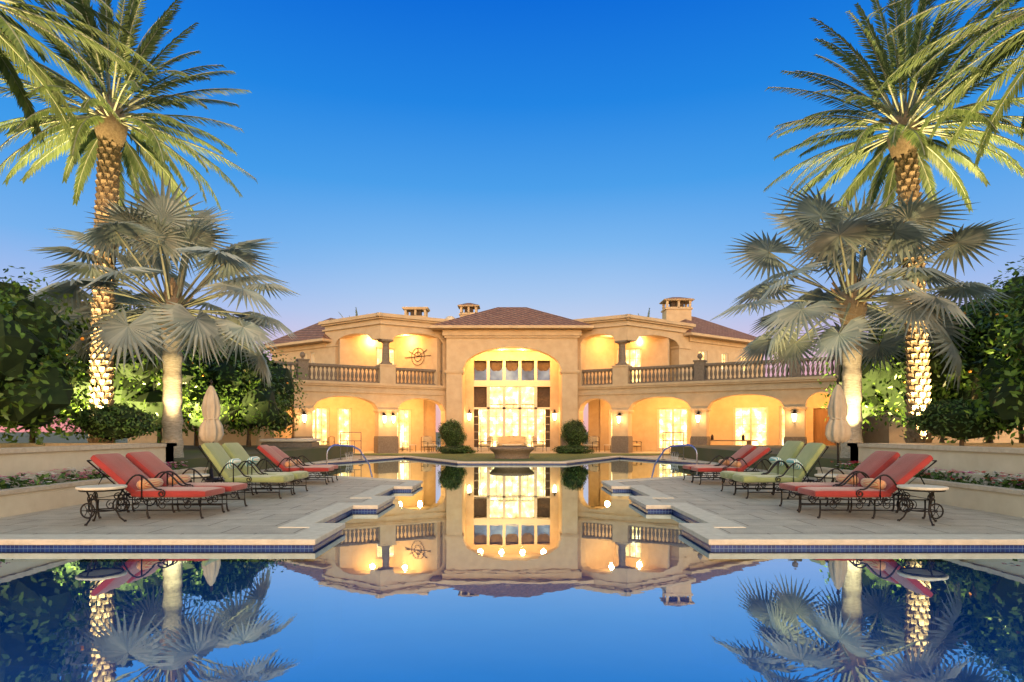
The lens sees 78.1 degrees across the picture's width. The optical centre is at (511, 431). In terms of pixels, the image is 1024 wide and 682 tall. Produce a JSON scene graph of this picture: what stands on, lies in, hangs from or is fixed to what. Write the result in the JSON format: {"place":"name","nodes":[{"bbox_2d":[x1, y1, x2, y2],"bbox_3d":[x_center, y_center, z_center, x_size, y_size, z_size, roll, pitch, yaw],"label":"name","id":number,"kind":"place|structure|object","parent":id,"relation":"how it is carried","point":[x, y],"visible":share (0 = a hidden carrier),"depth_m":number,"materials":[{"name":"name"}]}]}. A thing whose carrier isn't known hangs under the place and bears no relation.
{"place":"outdoors","nodes":[
{"label":"outdoors","id":0,"kind":"place"},
{"bbox_2d":[0,432,587,444],"bbox_3d":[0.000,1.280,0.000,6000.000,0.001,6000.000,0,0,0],"label":"ground","id":1,"kind":"structure","parent":0,"point":[52,438],"depth_m":106.80,"materials":[{"name":"soil"}]},
{"bbox_2d":[321,436,353,445],"bbox_3d":[-10.487,0.739,38.386,2.829,0.997,1.525,0,0,30],"label":"outdoor furniture","id":2,"kind":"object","parent":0,"point":[330,439],"depth_m":38.57,"materials":[{"name":"metal"}]},
{"bbox_2d":[398,436,438,451],"bbox_3d":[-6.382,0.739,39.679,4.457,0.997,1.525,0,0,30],"label":"patio chair","id":3,"kind":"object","parent":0,"point":[427,441],"depth_m":38.79,"materials":[{"name":"metal"}]},
{"bbox_2d":[0,458,1023,681],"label":"pool water","id":4,"kind":"structure","parent":0,"point":[448,572],"depth_m":5.00,"materials":[{"name":"blue liquid"}]},
{"bbox_2d":[0,445,1023,548],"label":"pool deck","id":5,"kind":"structure","parent":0,"point":[753,513],"depth_m":9.33,"materials":[{"name":"stone"}]},
{"bbox_2d":[75,484,126,525],"bbox_3d":[-5.600,0.992,8.620,0.600,0.507,0.600,0,0,0],"label":"side table","id":6,"kind":"object","parent":5,"relation":"on","point":[105,488],"visible":1,"depth_m":8.54,"materials":[{"name":"stone"}]},
{"bbox_2d":[0,443,207,517],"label":"retaining wall","id":7,"kind":"structure","parent":5,"relation":"on","point":[25,458],"depth_m":11.00,"materials":[{"name":"beige stone"}]},
{"bbox_2d":[67,403,159,442],"bbox_3d":[-9.539,-0.174,15.141,1.981,1.048,1.984,0,0,0],"label":"bush","id":8,"kind":"object","parent":7,"relation":"on","point":[114,422],"visible":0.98,"depth_m":14.82,"materials":[{"name":"green plant"}]},
{"bbox_2d":[80,453,226,518],"bbox_3d":[-5.270,0.783,9.375,1.799,0.922,0.747,0,0,0],"label":"chaise","id":9,"kind":"object","parent":5,"relation":"on","point":[118,468],"visible":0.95,"depth_m":9.11,"materials":[{"name":"fabric"}]},
{"bbox_2d":[117,451,248,511],"bbox_3d":[-5.267,0.781,10.181,1.796,0.925,0.746,0,0,0],"label":"chaise","id":10,"kind":"object","parent":5,"relation":"on","point":[149,464],"visible":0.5,"depth_m":10.01,"materials":[{"name":"fabric"}]},
{"bbox_2d":[186,474,209,501],"bbox_3d":[-5.650,1.001,11.250,0.480,0.486,0.480,0,0,0],"label":"side table","id":11,"kind":"object","parent":5,"relation":"on","point":[197,476],"visible":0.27,"depth_m":11.18,"materials":[{"name":"stone"}]},
{"bbox_2d":[199,380,223,480],"bbox_3d":[-7.555,-0.042,15.848,0.583,2.560,0.571,0,0,-21],"label":"umbrella","id":12,"kind":"object","parent":5,"relation":"on","point":[211,429],"visible":0.95,"depth_m":15.71,"materials":[{"name":"fabric"}]},
{"bbox_2d":[198,443,294,498],"bbox_3d":[-5.088,0.725,12.041,1.705,1.039,0.725,0,0,0],"label":"chaise","id":13,"kind":"object","parent":5,"relation":"on","point":[226,466],"visible":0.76,"depth_m":11.76,"materials":[{"name":"fabric"}]},
{"bbox_2d":[214,443,309,493],"bbox_3d":[-5.086,0.732,12.915,1.696,1.023,0.701,0,0,3],"label":"chaise","id":14,"kind":"object","parent":5,"relation":"on","point":[234,450],"visible":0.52,"depth_m":12.77,"materials":[{"name":"fabric"}]},
{"bbox_2d":[174,445,352,477],"bbox_3d":[-21.150,0.975,13.500,25.700,0.550,39.000,0,0,0],"label":"hedge","id":15,"kind":"object","parent":5,"relation":"on","point":[194,457],"visible":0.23,"depth_m":24.55,"materials":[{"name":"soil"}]},
{"bbox_2d":[0,266,84,442],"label":"citrus tree","id":16,"kind":"object","parent":15,"relation":"on","point":[6,288],"visible":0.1,"depth_m":16.71,"materials":[{"name":"green plant"}]},
{"bbox_2d":[13,280,88,430],"bbox_3d":[-16.375,-2.261,20.255,5.962,5.934,5.588,0,0,35],"label":"bush","id":17,"kind":"object","parent":15,"relation":"on","point":[69,410],"visible":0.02,"depth_m":20.37,"materials":[{"name":"green plant"}]},
{"bbox_2d":[0,278,103,445],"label":"citrus tree","id":18,"kind":"object","parent":15,"relation":"on","point":[37,387],"visible":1,"depth_m":12.60,"materials":[{"name":"green plant"}]},
{"bbox_2d":[29,415,79,442],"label":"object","id":19,"kind":"object","parent":15,"relation":"on","point":[33,439],"depth_m":24.90,"materials":[{"name":"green plant"}]},
{"bbox_2d":[0,0,157,163],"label":"date palm","id":20,"kind":"object","parent":15,"relation":"on","point":[12,31],"visible":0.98,"depth_m":14.01,"materials":[{"name":"green plant"}]},
{"bbox_2d":[48,285,207,442],"bbox_3d":[-13.063,-2.044,20.320,5.777,5.512,5.714,0,0,0],"label":"citrus tree","id":21,"kind":"object","parent":15,"relation":"on","point":[140,389],"visible":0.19,"depth_m":19.81,"materials":[{"name":"green plant"}]},
{"bbox_2d":[0,0,257,442],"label":"date palm","id":22,"kind":"object","parent":15,"relation":"on","point":[105,143],"visible":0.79,"depth_m":16.77,"materials":[{"name":"green plant"}]},
{"bbox_2d":[27,172,298,457],"bbox_3d":[-9.388,-2.950,16.967,6.689,7.299,7.193,0,0,0],"label":"fan palm","id":23,"kind":"object","parent":15,"relation":"on","point":[153,228],"visible":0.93,"depth_m":16.22,"materials":[{"name":"green plant"}]},
{"bbox_2d":[157,337,239,442],"bbox_3d":[-14.431,-2.064,25.941,6.010,5.532,6.259,0,0,0],"label":"citrus tree","id":24,"kind":"object","parent":15,"relation":"on","point":[160,431],"depth_m":25.96,"materials":[{"name":"green plant"}]},
{"bbox_2d":[183,417,236,445],"bbox_3d":[-15.405,-2.012,31.179,6.176,5.434,5.868,0,0,0],"label":"citrus tree","id":25,"kind":"object","parent":15,"relation":"on","point":[196,441],"depth_m":30.91,"materials":[{"name":"green plant"}]},
{"bbox_2d":[158,341,294,442],"bbox_3d":[-11.459,-1.804,24.804,5.271,5.021,5.399,0,0,42],"label":"citrus tree","id":26,"kind":"object","parent":15,"relation":"on","point":[238,387],"visible":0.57,"depth_m":23.95,"materials":[{"name":"green plant"}]},
{"bbox_2d":[223,346,307,446],"bbox_3d":[-12.330,-1.699,29.507,5.973,4.808,5.394,0,0,0],"label":"citrus tree","id":27,"kind":"object","parent":15,"relation":"on","point":[290,389],"visible":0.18,"depth_m":28.93,"materials":[{"name":"green plant"}]},
{"bbox_2d":[260,438,320,447],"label":"wall","id":28,"kind":"structure","parent":15,"relation":"on","point":[292,442],"depth_m":28.43,"materials":[{"name":"beige stone"}]},
{"bbox_2d":[256,445,334,484],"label":"chaise","id":29,"kind":"object","parent":5,"relation":"on","point":[276,458],"visible":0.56,"depth_m":14.88,"materials":[{"name":"fabric"}]},
{"bbox_2d":[265,446,339,481],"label":"chaise","id":30,"kind":"object","parent":5,"relation":"on","point":[282,454],"visible":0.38,"depth_m":15.96,"materials":[{"name":"fabric"}]},
{"bbox_2d":[326,444,372,477],"bbox_3d":[-4.617,1.051,18.158,1.523,1.410,0.095,0,0,-35],"label":"hand rail","id":31,"kind":"object","parent":5,"relation":"on","point":[348,446],"visible":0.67,"depth_m":18.11,"materials":[{"name":"metal"}]},
{"bbox_2d":[438,418,466,445],"bbox_3d":[-3.507,0.214,36.937,1.812,2.072,1.769,0,0,0],"label":"topiary","id":32,"kind":"object","parent":5,"relation":"on","point":[451,432],"visible":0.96,"depth_m":36.62,"materials":[{"name":"green plant"}]},
{"bbox_2d":[436,444,478,453],"bbox_3d":[-3.199,1.073,36.502,2.570,0.755,2.527,0,0,0],"label":"shrub","id":33,"kind":"object","parent":5,"relation":"on","point":[455,449],"visible":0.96,"depth_m":36.00,"materials":[{"name":"green plant"}]},
{"bbox_2d":[0,456,1023,544],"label":"pool coping","id":34,"kind":"object","parent":5,"relation":"on","point":[319,529],"visible":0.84,"depth_m":7.54,"materials":[{"name":"stone"}]},
{"bbox_2d":[338,432,362,461],"bbox_3d":[-7.200,0.662,28.094,0.980,1.316,0.712,0,0,0],"label":"pool hoop","id":35,"kind":"object","parent":34,"relation":"on","point":[347,452],"visible":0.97,"depth_m":28.19,"materials":[{"name":"silver metal"}]},
{"bbox_2d":[661,432,685,461],"bbox_3d":[7.200,0.662,28.094,0.980,1.316,0.712,0,0,0],"label":"pool hoop","id":36,"kind":"object","parent":34,"relation":"on","point":[672,454],"visible":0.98,"depth_m":28.19,"materials":[{"name":"silver metal"}]},
{"bbox_2d":[552,444,594,453],"bbox_3d":[3.581,1.074,36.510,2.524,0.753,2.556,0,0,0],"label":"shrub","id":37,"kind":"object","parent":5,"relation":"on","point":[573,449],"visible":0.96,"depth_m":36.03,"materials":[{"name":"green plant"}]},
{"bbox_2d":[560,418,589,445],"bbox_3d":[3.709,0.227,36.935,1.775,2.046,1.770,0,0,0],"label":"topiary","id":38,"kind":"object","parent":5,"relation":"on","point":[573,432],"visible":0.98,"depth_m":36.63,"materials":[{"name":"green plant"}]},
{"bbox_2d":[128,297,1023,452],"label":"house","id":39,"kind":"structure","parent":5,"relation":"on","point":[381,382],"depth_m":38.75,"materials":[{"name":"paint"}]},
{"bbox_2d":[651,444,697,477],"bbox_3d":[4.617,1.051,18.158,1.523,1.410,0.095,0,0,35],"label":"hand rail","id":40,"kind":"object","parent":5,"relation":"on","point":[675,446],"visible":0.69,"depth_m":18.09,"materials":[{"name":"metal"}]},
{"bbox_2d":[681,445,756,481],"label":"chaise","id":41,"kind":"object","parent":5,"relation":"on","point":[744,451],"visible":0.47,"depth_m":15.81,"materials":[{"name":"fabric"}]},
{"bbox_2d":[690,447,771,484],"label":"chaise","id":42,"kind":"object","parent":5,"relation":"on","point":[748,460],"visible":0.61,"depth_m":14.82,"materials":[{"name":"fabric"}]},
{"bbox_2d":[710,434,757,444],"bbox_3d":[12.200,0.688,35.900,3.200,1.100,2.260,0,0,30],"label":"outdoor table","id":43,"kind":"object","parent":5,"relation":"on","point":[748,442],"visible":0.34,"depth_m":35.38,"materials":[{"name":"brown wood"}]},
{"bbox_2d":[671,445,849,477],"bbox_3d":[21.150,0.975,13.500,25.700,0.550,39.000,0,0,0],"label":"hedge","id":44,"kind":"object","parent":5,"relation":"on","point":[709,453],"visible":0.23,"depth_m":25.16,"materials":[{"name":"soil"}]},
{"bbox_2d":[708,182,1022,457],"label":"fan palm","id":45,"kind":"object","parent":44,"relation":"on","point":[836,239],"visible":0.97,"depth_m":15.94,"materials":[{"name":"green plant"}]},
{"bbox_2d":[764,0,1023,442],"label":"date palm","id":46,"kind":"object","parent":44,"relation":"on","point":[906,167],"visible":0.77,"depth_m":16.75,"materials":[{"name":"green plant"}]},
{"bbox_2d":[817,286,1008,442],"bbox_3d":[13.404,-2.138,20.839,6.079,5.680,5.980,0,0,0],"label":"citrus tree","id":47,"kind":"object","parent":44,"relation":"on","point":[876,384],"visible":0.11,"depth_m":20.59,"materials":[{"name":"green plant"}]},
{"bbox_2d":[869,406,984,442],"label":"flowers","id":48,"kind":"object","parent":44,"relation":"on","point":[941,440],"visible":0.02,"depth_m":25.45,"materials":[{"name":"green plant"}]},
{"bbox_2d":[867,0,1023,168],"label":"date palm","id":49,"kind":"object","parent":44,"relation":"on","point":[990,28],"visible":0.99,"depth_m":13.71,"materials":[{"name":"green plant"}]},
{"bbox_2d":[884,294,1021,442],"bbox_3d":[13.202,-1.588,17.291,4.843,4.590,5.240,0,0,0],"label":"citrus tree","id":50,"kind":"object","parent":44,"relation":"on","point":[939,384],"visible":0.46,"depth_m":17.05,"materials":[{"name":"green plant"}]},
{"bbox_2d":[896,398,1022,445],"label":"bush","id":51,"kind":"object","parent":44,"relation":"on","point":[944,418],"visible":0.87,"depth_m":14.17,"materials":[{"name":"green plant"}]},
{"bbox_2d":[952,273,1023,375],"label":"citrus tree","id":52,"kind":"object","parent":44,"relation":"on","point":[1007,293],"visible":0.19,"depth_m":17.57,"materials":[{"name":"green plant"}]},
{"bbox_2d":[956,256,1023,444],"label":"citrus tree","id":53,"kind":"object","parent":44,"relation":"on","point":[992,363],"visible":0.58,"depth_m":14.82,"materials":[{"name":"green plant"}]},
{"bbox_2d":[956,260,1023,442],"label":"citrus tree","id":54,"kind":"object","parent":44,"relation":"on","point":[1021,439],"visible":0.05,"depth_m":20.56,"materials":[{"name":"green plant"}]},
{"bbox_2d":[963,293,1023,439],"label":"citrus tree","id":55,"kind":"object","parent":44,"relation":"on","point":[1006,400],"visible":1,"depth_m":12.58,"materials":[{"name":"green plant"}]},
{"bbox_2d":[719,441,813,493],"bbox_3d":[5.184,0.714,12.914,1.696,1.061,0.701,0,0,-3],"label":"chaise","id":56,"kind":"object","parent":5,"relation":"on","point":[790,449],"visible":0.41,"depth_m":12.78,"materials":[{"name":"fabric"}]},
{"bbox_2d":[731,443,828,498],"bbox_3d":[5.142,0.725,12.047,1.696,1.037,0.701,0,0,0],"label":"chaise","id":57,"kind":"object","parent":5,"relation":"on","point":[800,465],"visible":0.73,"depth_m":11.78,"materials":[{"name":"fabric"}]},
{"bbox_2d":[814,474,838,500],"bbox_3d":[5.650,1.001,11.250,0.480,0.486,0.480,0,0,0],"label":"side table","id":58,"kind":"object","parent":5,"relation":"on","point":[828,476],"visible":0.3,"depth_m":11.17,"materials":[{"name":"stone"}]},
{"bbox_2d":[825,378,851,468],"bbox_3d":[7.995,-0.042,15.498,0.583,2.560,0.571,0,0,-21],"label":"umbrella","id":59,"kind":"object","parent":5,"relation":"on","point":[838,429],"visible":0.84,"depth_m":15.36,"materials":[{"name":"fabric"}]},
{"bbox_2d":[777,451,909,510],"bbox_3d":[5.318,0.776,10.202,1.800,0.935,0.747,0,0,0],"label":"chaise","id":60,"kind":"object","parent":5,"relation":"on","point":[874,465],"visible":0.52,"depth_m":10.01,"materials":[{"name":"fabric"}]},
{"bbox_2d":[796,453,943,518],"bbox_3d":[5.247,0.783,9.343,1.820,0.921,0.789,0,0,0],"label":"chaise","id":61,"kind":"object","parent":5,"relation":"on","point":[904,468],"visible":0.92,"depth_m":9.09,"materials":[{"name":"fabric"}]},
{"bbox_2d":[816,443,1023,517],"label":"retaining wall","id":62,"kind":"structure","parent":5,"relation":"on","point":[991,458],"depth_m":11.00,"materials":[{"name":"beige stone"}]},
{"bbox_2d":[897,484,948,525],"bbox_3d":[5.600,0.992,8.620,0.600,0.507,0.600,0,0,0],"label":"side table","id":63,"kind":"object","parent":5,"relation":"on","point":[920,488],"visible":1,"depth_m":8.54,"materials":[{"name":"stone"}]},
{"bbox_2d":[477,436,546,450],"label":"patio set","id":64,"kind":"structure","parent":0,"point":[511,440],"depth_m":40.43,"materials":[{"name":"metal"}]},
{"bbox_2d":[0,0,1023,431],"label":"sky","id":65,"kind":"structure","parent":0,"point":[571,159],"materials":[{"name":"blue"}]},
{"bbox_2d":[355,453,669,460],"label":"lawn","id":66,"kind":"structure","parent":0,"point":[491,457],"depth_m":33.01,"materials":[{"name":"green plant"}]},
{"bbox_2d":[490,446,533,458],"bbox_3d":[0.000,0.975,29.600,2.100,0.550,2.100,0,0,0],"label":"fountain","id":67,"kind":"object","parent":66,"relation":"on","point":[511,452],"visible":0.96,"depth_m":28.85,"materials":[{"name":"stone"}]},
{"bbox_2d":[584,436,640,451],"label":"patio set","id":68,"kind":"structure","parent":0,"point":[592,442],"depth_m":38.87,"materials":[{"name":"metal"}]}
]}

